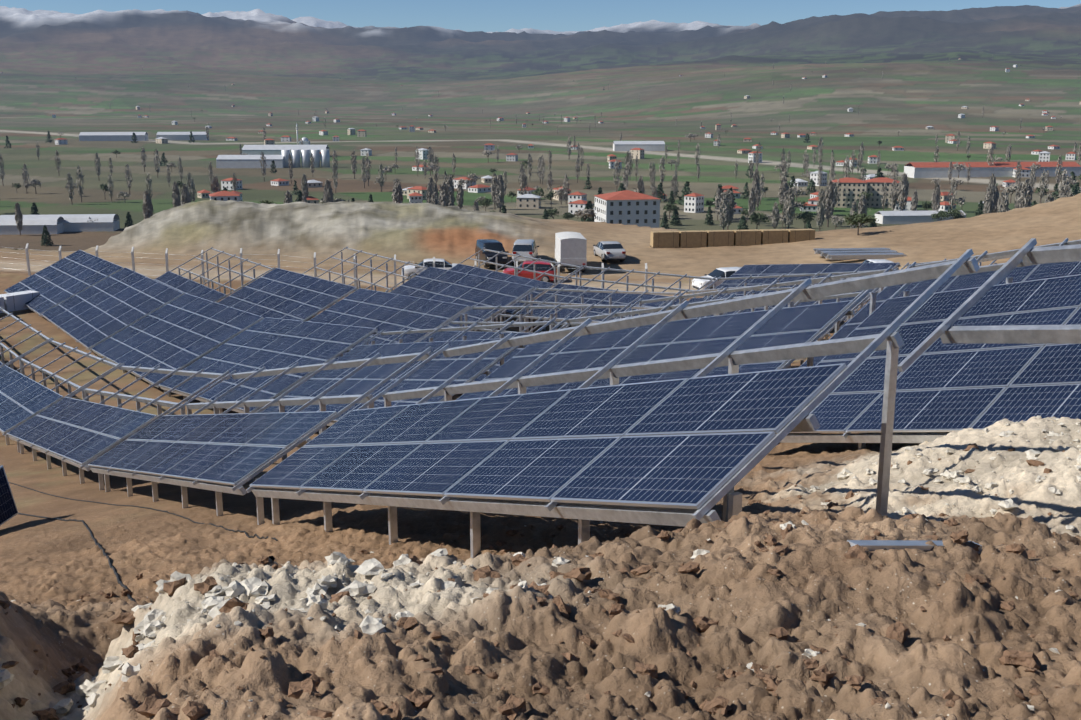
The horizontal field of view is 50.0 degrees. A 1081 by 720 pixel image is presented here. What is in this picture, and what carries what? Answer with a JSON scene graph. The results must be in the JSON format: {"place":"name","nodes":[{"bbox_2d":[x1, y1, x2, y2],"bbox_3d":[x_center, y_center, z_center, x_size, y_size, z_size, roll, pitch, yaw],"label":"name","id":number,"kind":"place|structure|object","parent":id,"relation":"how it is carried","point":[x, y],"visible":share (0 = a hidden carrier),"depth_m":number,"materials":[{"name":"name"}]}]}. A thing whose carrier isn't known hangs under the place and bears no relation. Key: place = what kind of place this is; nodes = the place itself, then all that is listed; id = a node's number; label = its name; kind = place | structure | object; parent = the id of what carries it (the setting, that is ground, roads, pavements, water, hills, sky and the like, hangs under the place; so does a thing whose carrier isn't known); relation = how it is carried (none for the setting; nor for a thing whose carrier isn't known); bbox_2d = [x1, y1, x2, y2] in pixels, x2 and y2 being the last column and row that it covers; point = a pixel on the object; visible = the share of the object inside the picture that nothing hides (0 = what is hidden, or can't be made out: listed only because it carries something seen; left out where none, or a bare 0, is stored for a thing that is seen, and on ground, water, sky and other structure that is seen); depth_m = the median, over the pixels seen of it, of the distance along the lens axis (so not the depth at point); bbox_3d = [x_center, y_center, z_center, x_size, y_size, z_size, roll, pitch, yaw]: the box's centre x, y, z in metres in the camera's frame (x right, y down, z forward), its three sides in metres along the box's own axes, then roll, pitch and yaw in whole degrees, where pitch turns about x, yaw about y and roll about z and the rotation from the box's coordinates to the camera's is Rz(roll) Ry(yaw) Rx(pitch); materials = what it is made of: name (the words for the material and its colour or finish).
{"place":"outdoors","nodes":[
{"label":"outdoors","id":0,"kind":"place"},
{"bbox_2d":[0,4,1080,719],"bbox_3d":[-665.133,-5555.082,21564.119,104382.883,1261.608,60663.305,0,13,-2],"label":"ground","id":1,"kind":"structure","parent":0,"point":[650,80],"depth_m":47.15,"materials":[{"name":"soil"}]},
{"bbox_2d":[0,465,17,525],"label":"solar panel","id":2,"kind":"object","parent":1,"relation":"on","point":[8,509],"visible":1,"depth_m":25.56,"materials":[{"name":"blue glass"}]},
{"bbox_2d":[0,290,39,314],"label":"wrapped pallets","id":3,"kind":"object","parent":1,"relation":"on","point":[14,302],"visible":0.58,"depth_m":74.26,"materials":[{"name":"white plastic"}]},
{"bbox_2d":[9,482,277,540],"bbox_3d":[-9.988,3.171,26.660,0.642,4.784,20.829,-9,16,-35],"label":"cable","id":4,"kind":"object","parent":1,"relation":"on","point":[257,536],"visible":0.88,"depth_m":24.21,"materials":[{"name":"black plastic"}]},
{"bbox_2d":[18,513,274,601],"bbox_3d":[-7.692,2.347,19.082,1.589,8.362,27.610,-7,15,-29],"label":"cable","id":5,"kind":"object","parent":1,"relation":"on","point":[113,567],"visible":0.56,"depth_m":19.21,"materials":[{"name":"black plastic"}]},
{"bbox_2d":[0,243,718,298],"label":"fence posts","id":6,"kind":"object","parent":1,"relation":"on","point":[202,265],"visible":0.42,"depth_m":85.24,"materials":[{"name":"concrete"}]},
{"bbox_2d":[401,258,456,277],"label":"white sedan car","id":7,"kind":"object","parent":1,"relation":"on","point":[410,270],"visible":0.42,"depth_m":87.56,"materials":[{"name":"white paint"}]},
{"bbox_2d":[0,249,979,557],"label":"solar row","id":8,"kind":"object","parent":1,"relation":"on","point":[682,451],"visible":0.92,"depth_m":14.97,"materials":[{"name":"glass"}]},
{"bbox_2d":[475,239,508,267],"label":"black van","id":9,"kind":"object","parent":1,"relation":"on","point":[492,244],"visible":0.9,"depth_m":92.64,"materials":[{"name":"black paint"}]},
{"bbox_2d":[512,239,538,265],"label":"silver van","id":10,"kind":"object","parent":1,"relation":"on","point":[526,247],"visible":0.71,"depth_m":92.14,"materials":[{"name":"grey paint"}]},
{"bbox_2d":[502,261,556,282],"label":"red hatchback car","id":11,"kind":"object","parent":1,"relation":"on","point":[542,266],"visible":0.5,"depth_m":85.57,"materials":[{"name":"red paint"}]},
{"bbox_2d":[0,415,1080,719],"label":"rocks","id":12,"kind":"object","parent":1,"relation":"on","point":[214,603],"visible":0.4,"depth_m":5.10,"materials":[{"name":"rock"},{"name":"limestone"}]},
{"bbox_2d":[0,58,1080,234],"bbox_3d":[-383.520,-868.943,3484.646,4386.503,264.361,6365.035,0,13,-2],"label":"buildings","id":13,"kind":"structure","parent":1,"relation":"on","point":[626,207],"depth_m":844.52,"materials":[{"name":"tile"}]},
{"bbox_2d":[0,54,1080,235],"bbox_3d":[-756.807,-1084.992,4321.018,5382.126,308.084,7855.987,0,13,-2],"label":"trees","id":14,"kind":"object","parent":1,"relation":"on","point":[829,196],"visible":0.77,"depth_m":675.48,"materials":[{"name":"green plant"}]},
{"bbox_2d":[0,64,1080,249],"bbox_3d":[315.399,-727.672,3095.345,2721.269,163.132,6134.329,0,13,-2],"label":"houses","id":15,"kind":"structure","parent":1,"relation":"on","point":[855,219],"depth_m":603.01,"materials":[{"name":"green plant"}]},
{"bbox_2d":[3,250,1080,449],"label":"solar row","id":16,"kind":"object","parent":1,"relation":"on","point":[946,387],"visible":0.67,"depth_m":27.88,"materials":[{"name":"glass"}]},
{"bbox_2d":[4,69,1080,245],"bbox_3d":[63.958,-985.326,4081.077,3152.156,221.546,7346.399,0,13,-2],"label":"houses","id":17,"kind":"structure","parent":1,"relation":"on","point":[675,220],"depth_m":680.81,"materials":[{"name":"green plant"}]},
{"bbox_2d":[26,65,1077,229],"bbox_3d":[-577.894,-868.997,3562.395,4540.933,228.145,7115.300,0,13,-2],"label":"houses","id":18,"kind":"structure","parent":1,"relation":"on","point":[836,221],"depth_m":784.10,"materials":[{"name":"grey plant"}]},
{"bbox_2d":[555,232,586,271],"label":"box truck","id":19,"kind":"object","parent":1,"relation":"on","point":[570,248],"visible":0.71,"depth_m":88.95,"materials":[{"name":"white metal"}]},
{"bbox_2d":[593,241,625,261],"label":"silver sedan","id":20,"kind":"object","parent":1,"relation":"on","point":[605,251],"visible":0.98,"depth_m":93.93,"materials":[{"name":"grey paint"}]},
{"bbox_2d":[154,238,1080,393],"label":"solar row","id":21,"kind":"object","parent":1,"relation":"on","point":[279,293],"visible":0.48,"depth_m":55.73,"materials":[{"name":"glass"}]},
{"bbox_2d":[302,246,1013,365],"bbox_3d":[11.251,-3.404,40.185,5.336,16.576,95.821,-9,16,-33],"label":"solar row","id":22,"kind":"object","parent":1,"relation":"on","point":[439,284],"visible":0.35,"depth_m":64.26,"materials":[{"name":"glass"}]},
{"bbox_2d":[692,267,741,292],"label":"white suv","id":23,"kind":"object","parent":1,"relation":"on","point":[722,272],"visible":0.38,"depth_m":79.19,"materials":[{"name":"white paint"}]},
{"bbox_2d":[449,247,996,340],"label":"solar row","id":24,"kind":"object","parent":1,"relation":"on","point":[596,298],"visible":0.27,"depth_m":66.35,"materials":[{"name":"metal"}]},
{"bbox_2d":[650,229,814,247],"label":"stacked crates","id":25,"kind":"object","parent":1,"relation":"on","point":[689,239],"visible":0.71,"depth_m":101.84,"materials":[{"name":"brown wood"}]},
{"bbox_2d":[703,258,980,321],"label":"solar row","id":26,"kind":"object","parent":1,"relation":"on","point":[763,270],"visible":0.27,"depth_m":65.90,"materials":[{"name":"glass"}]},
{"bbox_2d":[813,248,906,260],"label":"steel bundles","id":27,"kind":"object","parent":1,"relation":"on","point":[842,254],"visible":0.92,"depth_m":90.63,"materials":[{"name":"grey metal"}]},
{"bbox_2d":[863,259,898,268],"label":"white hatchback car","id":28,"kind":"object","parent":1,"relation":"on","point":[876,261],"visible":0.04,"depth_m":80.85,"materials":[{"name":"white paint"}]},
{"bbox_2d":[847,540,981,553],"bbox_3d":[1.702,0.849,5.255,0.771,0.180,0.070,-6,15,-26],"label":"fallen rail","id":29,"kind":"object","parent":1,"relation":"on","point":[871,545],"visible":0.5,"depth_m":5.18,"materials":[{"name":"metal"}]},
{"bbox_2d":[897,238,1080,371],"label":"bare steel mounting frame","id":30,"kind":"object","parent":1,"relation":"on","point":[945,331],"visible":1,"depth_m":10.68,"materials":[{"name":"metal"}]},
{"bbox_2d":[0,0,1080,31],"label":"sky","id":31,"kind":"structure","parent":0,"point":[465,15],"materials":[{"name":"blue"}]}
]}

